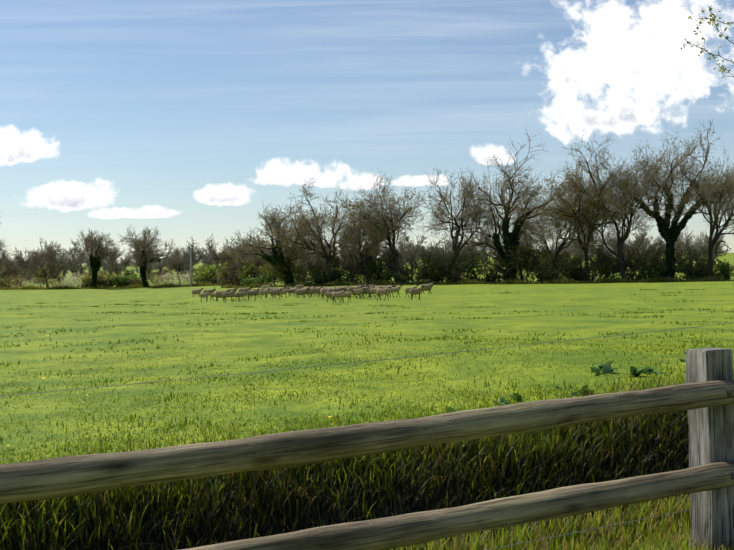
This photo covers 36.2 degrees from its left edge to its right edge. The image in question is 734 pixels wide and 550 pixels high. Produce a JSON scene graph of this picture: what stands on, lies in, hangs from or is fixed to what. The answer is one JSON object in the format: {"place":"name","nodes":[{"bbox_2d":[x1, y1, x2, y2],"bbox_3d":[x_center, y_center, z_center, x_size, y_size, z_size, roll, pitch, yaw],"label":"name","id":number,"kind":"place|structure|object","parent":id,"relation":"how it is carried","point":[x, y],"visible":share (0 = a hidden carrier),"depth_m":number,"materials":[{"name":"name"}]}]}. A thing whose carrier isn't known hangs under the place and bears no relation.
{"place":"outdoors","nodes":[
{"label":"outdoors","id":0,"kind":"place"},
{"bbox_2d":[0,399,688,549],"bbox_3d":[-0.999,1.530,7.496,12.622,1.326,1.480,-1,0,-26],"label":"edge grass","id":1,"kind":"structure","parent":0,"point":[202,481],"depth_m":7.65,"materials":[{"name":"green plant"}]},
{"bbox_2d":[0,372,689,549],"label":"bank grass","id":2,"kind":"structure","parent":0,"point":[292,488],"depth_m":7.54,"materials":[{"name":"green plant"}]},
{"bbox_2d":[0,253,733,549],"bbox_3d":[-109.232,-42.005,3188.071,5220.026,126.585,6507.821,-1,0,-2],"label":"ground","id":3,"kind":"structure","parent":0,"point":[549,298],"depth_m":17.49,"materials":[{"name":"green plant"}]},
{"bbox_2d":[0,247,14,270],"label":"tree","id":4,"kind":"object","parent":3,"relation":"on","point":[2,257],"visible":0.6,"depth_m":400.59,"materials":[{"name":"brown plant"}]},
{"bbox_2d":[0,217,16,260],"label":"tree","id":5,"kind":"object","parent":3,"relation":"on","point":[3,244],"visible":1,"depth_m":214.14,"materials":[{"name":"brown plant"}]},
{"bbox_2d":[0,259,22,284],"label":"tree","id":6,"kind":"object","parent":3,"relation":"on","point":[10,270],"visible":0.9,"depth_m":246.96,"materials":[{"name":"brown plant"}]},
{"bbox_2d":[14,251,33,272],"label":"tree","id":7,"kind":"object","parent":3,"relation":"on","point":[22,267],"visible":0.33,"depth_m":334.37,"materials":[{"name":"brown plant"}]},
{"bbox_2d":[12,248,39,272],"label":"tree","id":8,"kind":"object","parent":3,"relation":"on","point":[22,261],"visible":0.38,"depth_m":334.38,"materials":[{"name":"brown plant"}]},
{"bbox_2d":[23,245,46,276],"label":"tree","id":9,"kind":"object","parent":3,"relation":"on","point":[37,251],"visible":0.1,"depth_m":410.13,"materials":[{"name":"brown plant"}]},
{"bbox_2d":[10,238,69,287],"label":"tree","id":10,"kind":"object","parent":3,"relation":"on","point":[48,260],"visible":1,"depth_m":231.53,"materials":[{"name":"brown plant"}]},
{"bbox_2d":[44,240,62,263],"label":"tree","id":11,"kind":"object","parent":3,"relation":"on","point":[59,246],"visible":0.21,"depth_m":492.58,"materials":[{"name":"brown plant"}]},
{"bbox_2d":[54,246,76,277],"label":"tree","id":12,"kind":"object","parent":3,"relation":"on","point":[66,269],"visible":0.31,"depth_m":395.16,"materials":[{"name":"brown plant"}]},
{"bbox_2d":[60,239,83,271],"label":"tree","id":13,"kind":"object","parent":3,"relation":"on","point":[74,248],"visible":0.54,"depth_m":586.37,"materials":[{"name":"brown plant"}]},
{"bbox_2d":[56,248,89,280],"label":"tree","id":14,"kind":"object","parent":3,"relation":"on","point":[73,264],"visible":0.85,"depth_m":330.02,"materials":[{"name":"brown plant"}]},
{"bbox_2d":[69,248,87,268],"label":"tree","id":15,"kind":"object","parent":3,"relation":"on","point":[80,256],"visible":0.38,"depth_m":557.95,"materials":[{"name":"brown plant"}]},
{"bbox_2d":[73,227,124,288],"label":"tree","id":16,"kind":"object","parent":3,"relation":"on","point":[100,251],"visible":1,"depth_m":226.50,"materials":[{"name":"brown plant"}]},
{"bbox_2d":[101,253,131,269],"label":"tree","id":17,"kind":"object","parent":3,"relation":"on","point":[112,261],"visible":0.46,"depth_m":409.43,"materials":[{"name":"brown plant"}]},
{"bbox_2d":[111,259,126,273],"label":"tree","id":18,"kind":"object","parent":3,"relation":"on","point":[121,265],"visible":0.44,"depth_m":395.29,"materials":[{"name":"brown plant"}]},
{"bbox_2d":[110,252,131,274],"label":"tree","id":19,"kind":"object","parent":3,"relation":"on","point":[129,260],"visible":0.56,"depth_m":410.57,"materials":[{"name":"brown plant"}]},
{"bbox_2d":[0,260,255,287],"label":"hedge","id":20,"kind":"object","parent":3,"relation":"on","point":[129,277],"visible":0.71,"depth_m":233.85,"materials":[{"name":"green plant"}]},
{"bbox_2d":[131,252,160,273],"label":"tree","id":21,"kind":"object","parent":3,"relation":"on","point":[150,265],"visible":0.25,"depth_m":329.89,"materials":[{"name":"brown plant"}]},
{"bbox_2d":[132,251,163,274],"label":"tree","id":22,"kind":"object","parent":3,"relation":"on","point":[152,266],"visible":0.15,"depth_m":337.89,"materials":[{"name":"brown plant"}]},
{"bbox_2d":[120,225,184,287],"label":"tree","id":23,"kind":"object","parent":3,"relation":"on","point":[144,260],"visible":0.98,"depth_m":228.53,"materials":[{"name":"brown plant"}]},
{"bbox_2d":[154,254,169,269],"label":"tree","id":24,"kind":"object","parent":3,"relation":"on","point":[163,261],"visible":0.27,"depth_m":414.88,"materials":[{"name":"brown plant"}]},
{"bbox_2d":[160,250,176,272],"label":"tree","id":25,"kind":"object","parent":3,"relation":"on","point":[167,260],"visible":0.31,"depth_m":403.78,"materials":[{"name":"brown plant"}]},
{"bbox_2d":[156,255,189,284],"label":"tree","id":26,"kind":"object","parent":3,"relation":"on","point":[180,265],"visible":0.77,"depth_m":243.28,"materials":[{"name":"brown plant"}]},
{"bbox_2d":[169,238,213,267],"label":"tree","id":27,"kind":"object","parent":3,"relation":"on","point":[199,257],"visible":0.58,"depth_m":340.56,"materials":[{"name":"brown plant"}]},
{"bbox_2d":[189,248,193,286],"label":"utility pole","id":28,"kind":"object","parent":3,"relation":"on","point":[190,268],"visible":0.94,"depth_m":227.69,"materials":[{"name":"wood"}]},
{"bbox_2d":[192,288,202,296],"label":"sheep","id":29,"kind":"object","parent":3,"relation":"on","point":[196,291],"visible":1,"depth_m":106.58},
{"bbox_2d":[199,291,210,301],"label":"sheep","id":30,"kind":"object","parent":3,"relation":"on","point":[203,295],"visible":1,"depth_m":82.56,"materials":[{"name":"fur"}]},
{"bbox_2d":[189,233,223,265],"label":"tree","id":31,"kind":"object","parent":3,"relation":"on","point":[209,246],"visible":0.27,"depth_m":492.11,"materials":[{"name":"brown plant"}]},
{"bbox_2d":[198,248,216,266],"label":"tree","id":32,"kind":"object","parent":3,"relation":"on","point":[206,258],"visible":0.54,"depth_m":397.56,"materials":[{"name":"brown plant"}]},
{"bbox_2d":[203,289,215,298],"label":"sheep","id":33,"kind":"object","parent":3,"relation":"on","point":[211,290],"visible":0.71,"depth_m":95.32},
{"bbox_2d":[206,246,223,266],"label":"tree","id":34,"kind":"object","parent":3,"relation":"on","point":[215,257],"visible":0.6,"depth_m":370.53,"materials":[{"name":"brown plant"}]},
{"bbox_2d":[215,290,229,301],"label":"sheep","id":35,"kind":"object","parent":3,"relation":"on","point":[218,294],"visible":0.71,"depth_m":85.03},
{"bbox_2d":[217,247,238,270],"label":"tree","id":36,"kind":"object","parent":3,"relation":"on","point":[226,256],"visible":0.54,"depth_m":237.85,"materials":[{"name":"brown plant"}]},
{"bbox_2d":[218,236,237,259],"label":"tree","id":37,"kind":"object","parent":3,"relation":"on","point":[227,248],"visible":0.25,"depth_m":366.96,"materials":[{"name":"brown plant"}]},
{"bbox_2d":[222,289,235,302],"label":"sheep","id":38,"kind":"object","parent":3,"relation":"on","point":[228,294],"visible":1,"depth_m":75.95,"materials":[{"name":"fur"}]},
{"bbox_2d":[235,290,246,301],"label":"sheep","id":39,"kind":"object","parent":3,"relation":"on","point":[240,294],"visible":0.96,"depth_m":81.15,"materials":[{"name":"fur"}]},
{"bbox_2d":[238,287,252,297],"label":"sheep","id":40,"kind":"object","parent":3,"relation":"on","point":[243,289],"visible":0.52,"depth_m":93.75},
{"bbox_2d":[224,235,268,273],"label":"tree","id":41,"kind":"object","parent":3,"relation":"on","point":[258,262],"visible":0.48,"depth_m":212.94,"materials":[{"name":"brown plant"}]},
{"bbox_2d":[229,232,265,263],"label":"tree","id":42,"kind":"object","parent":3,"relation":"on","point":[245,247],"visible":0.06,"depth_m":309.92,"materials":[{"name":"brown plant"}]},
{"bbox_2d":[246,289,259,300],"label":"sheep","id":43,"kind":"object","parent":3,"relation":"on","point":[251,292],"visible":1,"depth_m":84.31,"materials":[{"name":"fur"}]},
{"bbox_2d":[259,288,269,298],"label":"sheep","id":44,"kind":"object","parent":3,"relation":"on","point":[263,292],"visible":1,"depth_m":87.82,"materials":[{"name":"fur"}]},
{"bbox_2d":[269,289,281,299],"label":"sheep","id":45,"kind":"object","parent":3,"relation":"on","point":[275,292],"visible":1,"depth_m":84.23,"materials":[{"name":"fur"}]},
{"bbox_2d":[228,201,324,284],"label":"tree","id":46,"kind":"object","parent":3,"relation":"on","point":[277,256],"visible":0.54,"depth_m":198.65,"materials":[{"name":"brown plant"}]},
{"bbox_2d":[279,287,288,297],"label":"sheep","id":47,"kind":"object","parent":3,"relation":"on","point":[284,291],"visible":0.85,"depth_m":86.12,"materials":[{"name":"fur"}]},
{"bbox_2d":[287,288,296,296],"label":"sheep","id":48,"kind":"object","parent":3,"relation":"on","point":[291,291],"visible":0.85,"depth_m":92.12,"materials":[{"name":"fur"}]},
{"bbox_2d":[295,288,308,297],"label":"sheep","id":49,"kind":"object","parent":3,"relation":"on","point":[298,292],"visible":1,"depth_m":85.11},
{"bbox_2d":[310,286,322,297],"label":"sheep","id":50,"kind":"object","parent":3,"relation":"on","point":[314,290],"visible":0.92,"depth_m":83.64,"materials":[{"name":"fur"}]},
{"bbox_2d":[268,179,369,285],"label":"tree","id":51,"kind":"object","parent":3,"relation":"on","point":[317,238],"visible":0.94,"depth_m":194.33,"materials":[{"name":"brown plant"}]},
{"bbox_2d":[320,287,335,298],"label":"sheep","id":52,"kind":"object","parent":3,"relation":"on","point":[323,291],"visible":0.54,"depth_m":80.05},
{"bbox_2d":[325,290,336,301],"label":"sheep","id":53,"kind":"object","parent":3,"relation":"on","point":[327,294],"visible":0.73,"depth_m":75.20,"materials":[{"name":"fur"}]},
{"bbox_2d":[327,288,343,298],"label":"sheep","id":54,"kind":"object","parent":3,"relation":"on","point":[334,289],"visible":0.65,"depth_m":79.49},
{"bbox_2d":[332,289,345,302],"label":"sheep","id":55,"kind":"object","parent":3,"relation":"on","point":[337,294],"visible":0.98,"depth_m":71.86,"materials":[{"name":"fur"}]},
{"bbox_2d":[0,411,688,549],"bbox_3d":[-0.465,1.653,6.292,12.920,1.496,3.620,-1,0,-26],"label":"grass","id":56,"kind":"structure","parent":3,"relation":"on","point":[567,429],"depth_m":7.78,"materials":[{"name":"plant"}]},
{"bbox_2d":[341,290,353,301],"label":"sheep","id":57,"kind":"object","parent":3,"relation":"on","point":[347,294],"visible":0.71,"depth_m":73.19,"materials":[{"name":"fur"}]},
{"bbox_2d":[347,285,363,298],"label":"sheep","id":58,"kind":"object","parent":3,"relation":"on","point":[350,288],"visible":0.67,"depth_m":80.17},
{"bbox_2d":[353,288,364,298],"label":"sheep","id":59,"kind":"object","parent":3,"relation":"on","point":[357,291],"visible":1,"depth_m":79.20,"materials":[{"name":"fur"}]},
{"bbox_2d":[0,274,723,289],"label":"grass strip","id":60,"kind":"object","parent":3,"relation":"on","point":[554,281],"visible":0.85,"depth_m":187.32,"materials":[{"name":"green plant"}]},
{"bbox_2d":[336,199,396,282],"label":"tree","id":61,"kind":"object","parent":3,"relation":"on","point":[372,245],"visible":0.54,"depth_m":194.57,"materials":[{"name":"brown plant"}]},
{"bbox_2d":[0,288,733,453],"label":"tufts","id":62,"kind":"object","parent":3,"relation":"on","point":[273,375],"visible":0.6,"depth_m":15.63,"materials":[{"name":"green plant"}]},
{"bbox_2d":[361,287,374,297],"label":"sheep","id":63,"kind":"object","parent":3,"relation":"on","point":[369,290],"visible":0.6,"depth_m":82.48},
{"bbox_2d":[370,287,382,297],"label":"sheep","id":64,"kind":"object","parent":3,"relation":"on","point":[373,290],"visible":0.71,"depth_m":79.11,"materials":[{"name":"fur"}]},
{"bbox_2d":[336,168,429,282],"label":"tree","id":65,"kind":"object","parent":3,"relation":"on","point":[379,217],"visible":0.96,"depth_m":192.22,"materials":[{"name":"brown plant"}]},
{"bbox_2d":[376,287,390,300],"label":"sheep","id":66,"kind":"object","parent":3,"relation":"on","point":[385,291],"visible":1,"depth_m":74.64,"materials":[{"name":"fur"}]},
{"bbox_2d":[377,240,403,263],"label":"tree","id":67,"kind":"object","parent":3,"relation":"on","point":[387,252],"visible":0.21,"depth_m":325.78,"materials":[{"name":"brown plant"}]},
{"bbox_2d":[389,285,402,297],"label":"sheep","id":68,"kind":"object","parent":3,"relation":"on","point":[395,289],"visible":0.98,"depth_m":81.41,"materials":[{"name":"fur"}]},
{"bbox_2d":[382,234,418,264],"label":"tree","id":69,"kind":"object","parent":3,"relation":"on","point":[401,246],"visible":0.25,"depth_m":330.16,"materials":[{"name":"brown plant"}]},
{"bbox_2d":[405,284,418,297],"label":"sheep","id":70,"kind":"object","parent":3,"relation":"on","point":[407,289],"visible":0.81,"depth_m":79.82,"materials":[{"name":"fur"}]},
{"bbox_2d":[398,232,426,273],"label":"tree","id":71,"kind":"object","parent":3,"relation":"on","point":[415,252],"visible":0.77,"depth_m":316.39,"materials":[{"name":"brown plant"}]},
{"bbox_2d":[409,286,423,299],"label":"sheep","id":72,"kind":"object","parent":3,"relation":"on","point":[412,292],"visible":1,"depth_m":72.83,"materials":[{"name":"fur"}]},
{"bbox_2d":[421,282,434,293],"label":"sheep","id":73,"kind":"object","parent":3,"relation":"on","point":[427,287],"visible":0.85,"depth_m":87.81},
{"bbox_2d":[416,241,442,260],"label":"tree","id":74,"kind":"object","parent":3,"relation":"on","point":[422,251],"visible":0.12,"depth_m":327.00,"materials":[{"name":"brown plant"}]},
{"bbox_2d":[423,239,445,261],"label":"tree","id":75,"kind":"object","parent":3,"relation":"on","point":[436,248],"visible":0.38,"depth_m":317.09,"materials":[{"name":"grey plant"}]},
{"bbox_2d":[433,237,452,256],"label":"tree","id":76,"kind":"object","parent":3,"relation":"on","point":[447,248],"visible":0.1,"depth_m":366.62,"materials":[{"name":"grey plant"}]},
{"bbox_2d":[416,163,503,281],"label":"tree","id":77,"kind":"object","parent":3,"relation":"on","point":[463,217],"visible":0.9,"depth_m":188.89,"materials":[{"name":"brown plant"}]},
{"bbox_2d":[457,236,476,273],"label":"tree","id":78,"kind":"object","parent":3,"relation":"on","point":[464,247],"visible":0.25,"depth_m":301.97,"materials":[{"name":"brown plant"}]},
{"bbox_2d":[207,235,733,287],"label":"hedge","id":79,"kind":"object","parent":3,"relation":"on","point":[443,267],"visible":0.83,"depth_m":186.89,"materials":[{"name":"green plant"}]},
{"bbox_2d":[474,229,493,271],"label":"tree","id":80,"kind":"object","parent":3,"relation":"on","point":[484,249],"visible":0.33,"depth_m":356.14,"materials":[{"name":"brown plant"}]},
{"bbox_2d":[292,352,685,430],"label":"dock weeds","id":81,"kind":"object","parent":3,"relation":"on","point":[607,368],"visible":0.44,"depth_m":11.86,"materials":[{"name":"green plant"}]},
{"bbox_2d":[477,225,505,260],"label":"tree","id":82,"kind":"object","parent":3,"relation":"on","point":[492,250],"visible":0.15,"depth_m":345.29,"materials":[{"name":"brown plant"}]},
{"bbox_2d":[446,129,570,280],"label":"tree","id":83,"kind":"object","parent":3,"relation":"on","point":[509,238],"visible":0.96,"depth_m":183.59,"materials":[{"name":"brown plant"}]},
{"bbox_2d":[503,221,562,273],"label":"tree","id":84,"kind":"object","parent":3,"relation":"on","point":[530,243],"visible":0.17,"depth_m":306.95,"materials":[{"name":"brown plant"}]},
{"bbox_2d":[388,494,733,549],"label":"verge grass","id":85,"kind":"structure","parent":3,"relation":"on","point":[620,536],"depth_m":5.18,"materials":[{"name":"green plant"}]},
{"bbox_2d":[550,237,571,251],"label":"tree","id":86,"kind":"object","parent":3,"relation":"on","point":[563,246],"visible":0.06,"depth_m":374.44,"materials":[{"name":"brown plant"}]},
{"bbox_2d":[517,176,617,270],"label":"tree","id":87,"kind":"object","parent":3,"relation":"on","point":[543,235],"visible":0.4,"depth_m":181.23,"materials":[{"name":"brown plant"}]},
{"bbox_2d":[567,234,596,267],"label":"tree","id":88,"kind":"object","parent":3,"relation":"on","point":[573,248],"visible":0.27,"depth_m":303.40,"materials":[{"name":"brown plant"}]},
{"bbox_2d":[532,155,632,280],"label":"tree","id":89,"kind":"object","parent":3,"relation":"on","point":[579,185],"visible":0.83,"depth_m":177.64,"materials":[{"name":"brown plant"}]},
{"bbox_2d":[565,229,611,263],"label":"tree","id":90,"kind":"object","parent":3,"relation":"on","point":[592,248],"visible":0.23,"depth_m":353.01,"materials":[{"name":"brown plant"}]},
{"bbox_2d":[560,133,675,278],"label":"tree","id":91,"kind":"object","parent":3,"relation":"on","point":[628,210],"visible":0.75,"depth_m":175.15,"materials":[{"name":"brown plant"}]},
{"bbox_2d":[603,227,643,255],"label":"tree","id":92,"kind":"object","parent":3,"relation":"on","point":[610,242],"visible":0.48,"depth_m":323.34,"materials":[{"name":"grey plant"}]},
{"bbox_2d":[630,224,665,255],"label":"tree","id":93,"kind":"object","parent":3,"relation":"on","point":[643,239],"visible":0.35,"depth_m":360.67,"materials":[{"name":"grey plant"}]},
{"bbox_2d":[653,236,665,258],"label":"tree","id":94,"kind":"object","parent":3,"relation":"on","point":[662,244],"visible":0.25,"depth_m":352.66,"materials":[{"name":"grey plant"}]},
{"bbox_2d":[588,115,733,278],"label":"tree","id":95,"kind":"object","parent":3,"relation":"on","point":[669,234],"visible":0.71,"depth_m":171.86,"materials":[{"name":"brown plant"}]},
{"bbox_2d":[674,232,702,259],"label":"tree","id":96,"kind":"object","parent":3,"relation":"on","point":[681,235],"visible":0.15,"depth_m":338.53,"materials":[{"name":"grey plant"}]},
{"bbox_2d":[675,226,714,261],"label":"tree","id":97,"kind":"object","parent":3,"relation":"on","point":[687,239],"visible":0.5,"depth_m":312.03,"materials":[{"name":"grey plant"}]},
{"bbox_2d":[662,139,733,277],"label":"tree","id":98,"kind":"object","parent":3,"relation":"on","point":[704,190],"visible":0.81,"depth_m":166.62,"materials":[{"name":"brown plant"}]},
{"bbox_2d":[692,231,705,260],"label":"tree","id":99,"kind":"object","parent":3,"relation":"on","point":[699,240],"visible":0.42,"depth_m":577.02,"materials":[{"name":"grey plant"}]},
{"bbox_2d":[681,5,733,78],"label":"twigs","id":100,"kind":"object","parent":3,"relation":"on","point":[723,68],"visible":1,"depth_m":14.03,"materials":[{"name":"green plant"}]},
{"bbox_2d":[690,227,727,264],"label":"tree","id":101,"kind":"object","parent":3,"relation":"on","point":[719,239],"visible":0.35,"depth_m":368.24,"materials":[{"name":"brown plant"}]},
{"bbox_2d":[686,347,733,549],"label":"fence post","id":102,"kind":"object","parent":3,"relation":"on","point":[711,434],"visible":0.81,"depth_m":4.99,"materials":[{"name":"grey wood"}]},
{"bbox_2d":[181,462,733,549],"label":"bottom rail","id":103,"kind":"object","parent":102,"relation":"attached to","point":[402,530],"visible":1,"depth_m":4.35,"materials":[{"name":"brown wood"}]},
{"bbox_2d":[696,237,725,259],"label":"tree","id":104,"kind":"object","parent":3,"relation":"on","point":[718,254],"visible":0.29,"depth_m":362.96,"materials":[{"name":"brown plant"}]},
{"bbox_3d":[4.830,0.713,10.874,0.016,0.940,0.018,-1,0,-2],"label":"wire stake","id":105,"kind":"object","parent":3,"relation":"on","visible":0},
{"bbox_2d":[4,323,728,395],"bbox_3d":[-2.812,0.763,7.153,34.000,0.657,0.004,-1,0,-26],"label":"electric wire","id":106,"kind":"object","parent":105,"relation":"attached to","point":[347,363],"visible":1,"depth_m":8.44,"materials":[{"name":"silver metal"}]},
{"bbox_2d":[0,0,733,264],"label":"sky","id":107,"kind":"structure","parent":0,"point":[181,117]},
{"bbox_3d":[-1.543,1.205,3.537,0.166,1.401,0.157,-1,0,-26],"label":"fence post","id":108,"kind":"object","parent":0,"visible":0},
{"bbox_2d":[0,380,733,503],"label":"rail top","id":109,"kind":"object","parent":108,"relation":"attached to","point":[66,476],"visible":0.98,"depth_m":4.03,"materials":[{"name":"brown wood"}]},
{"bbox_2d":[486,510,690,549],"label":"wire","id":110,"kind":"object","parent":108,"relation":"attached to","point":[585,530],"visible":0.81,"depth_m":4.84,"materials":[{"name":"silver metal"}]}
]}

